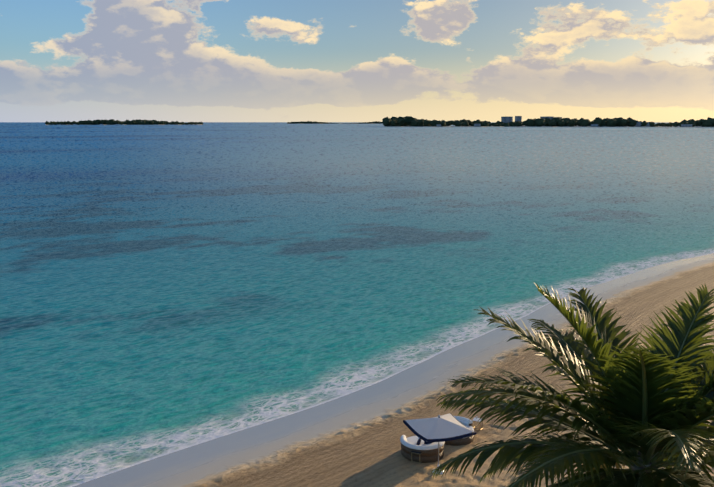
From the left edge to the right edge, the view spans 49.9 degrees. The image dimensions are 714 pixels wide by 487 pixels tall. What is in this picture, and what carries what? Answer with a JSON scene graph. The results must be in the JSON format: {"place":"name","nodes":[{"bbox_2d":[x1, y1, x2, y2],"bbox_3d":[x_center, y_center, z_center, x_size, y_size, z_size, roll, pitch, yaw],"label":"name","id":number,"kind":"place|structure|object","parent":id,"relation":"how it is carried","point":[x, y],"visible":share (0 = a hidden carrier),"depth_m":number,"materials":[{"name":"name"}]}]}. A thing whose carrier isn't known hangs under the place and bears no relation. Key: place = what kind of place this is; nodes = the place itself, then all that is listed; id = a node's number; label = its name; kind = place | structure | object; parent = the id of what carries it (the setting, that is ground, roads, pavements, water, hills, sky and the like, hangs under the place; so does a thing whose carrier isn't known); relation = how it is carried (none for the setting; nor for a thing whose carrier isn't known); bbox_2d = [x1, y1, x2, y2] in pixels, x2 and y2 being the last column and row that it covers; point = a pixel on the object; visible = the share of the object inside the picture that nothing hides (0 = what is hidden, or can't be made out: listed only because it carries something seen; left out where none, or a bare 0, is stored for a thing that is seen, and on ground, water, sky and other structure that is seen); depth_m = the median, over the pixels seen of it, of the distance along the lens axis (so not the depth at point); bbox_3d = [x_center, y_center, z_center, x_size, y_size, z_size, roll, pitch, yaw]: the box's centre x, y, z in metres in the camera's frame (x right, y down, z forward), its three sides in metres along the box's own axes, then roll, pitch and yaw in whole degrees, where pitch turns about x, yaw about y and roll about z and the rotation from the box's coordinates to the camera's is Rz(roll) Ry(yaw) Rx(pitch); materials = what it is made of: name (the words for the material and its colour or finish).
{"place":"outdoors","nodes":[
{"label":"outdoors","id":0,"kind":"place"},
{"bbox_2d":[45,119,202,124],"bbox_3d":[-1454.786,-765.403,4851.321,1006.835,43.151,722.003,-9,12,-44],"label":"island","id":1,"kind":"structure","parent":0,"point":[126,122],"depth_m":4785.45,"materials":[{"name":"green plant"}]},
{"bbox_2d":[0,122,713,486],"bbox_3d":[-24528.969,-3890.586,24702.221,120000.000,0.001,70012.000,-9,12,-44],"label":"sea water","id":2,"kind":"structure","parent":0,"point":[164,290],"depth_m":98.34,"materials":[{"name":"teal liquid"}]},
{"bbox_2d":[287,121,382,123],"bbox_3d":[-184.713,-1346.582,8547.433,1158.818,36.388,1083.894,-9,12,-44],"label":"island","id":3,"kind":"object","parent":2,"relation":"on","point":[315,122],"visible":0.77,"depth_m":8441.59,"materials":[{"name":"green plant"}]},
{"bbox_2d":[0,0,713,121],"label":"sky","id":4,"kind":"structure","parent":0,"point":[61,60],"materials":[{"name":"blue"}]},
{"bbox_2d":[74,253,713,486],"bbox_3d":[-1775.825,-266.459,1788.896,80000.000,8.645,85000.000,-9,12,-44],"label":"beach sand","id":5,"kind":"structure","parent":0,"point":[351,439],"depth_m":41.46,"materials":[{"name":"beige sand"}]},
{"bbox_2d":[411,451,421,463],"bbox_3d":[2.874,10.093,36.590,0.470,0.670,0.470,4,10,25],"label":"side table","id":6,"kind":"object","parent":5,"relation":"on","point":[419,453],"visible":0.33,"depth_m":36.39,"materials":[{"name":"gold metal"}]},
{"bbox_2d":[400,435,444,462],"bbox_3d":[3.196,9.895,37.478,2.131,0.841,2.130,-9,12,-44],"label":"daybed","id":7,"kind":"object","parent":5,"relation":"on","point":[429,451],"visible":0.83,"depth_m":36.71,"materials":[{"name":"wicker"}]},
{"bbox_2d":[403,413,476,473],"bbox_3d":[3.779,9.271,35.445,2.517,2.820,2.517,-3,10,-21],"label":"parasol","id":8,"kind":"object","parent":5,"relation":"on","point":[445,427],"visible":0.88,"depth_m":34.74,"materials":[{"name":"white fabric"}]},
{"bbox_2d":[444,416,473,445],"bbox_3d":[5.008,9.595,39.404,2.030,0.837,2.030,-9,12,-44],"label":"daybed","id":9,"kind":"object","parent":5,"relation":"on","point":[467,422],"visible":0.25,"depth_m":38.76,"materials":[{"name":"wicker"}]},
{"bbox_2d":[472,416,482,429],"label":"side table","id":10,"kind":"object","parent":5,"relation":"on","point":[475,419],"visible":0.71,"depth_m":40.58,"materials":[{"name":"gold metal"}]},
{"bbox_2d":[431,283,713,486],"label":"palm tree","id":11,"kind":"object","parent":5,"relation":"on","point":[646,412],"visible":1,"depth_m":14.68,"materials":[{"name":"green plant"}]},
{"bbox_2d":[382,116,713,126],"bbox_3d":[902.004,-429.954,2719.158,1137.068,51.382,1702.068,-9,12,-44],"label":"island","id":12,"kind":"structure","parent":0,"point":[545,121],"depth_m":2701.83,"materials":[{"name":"green plant"}]}
]}

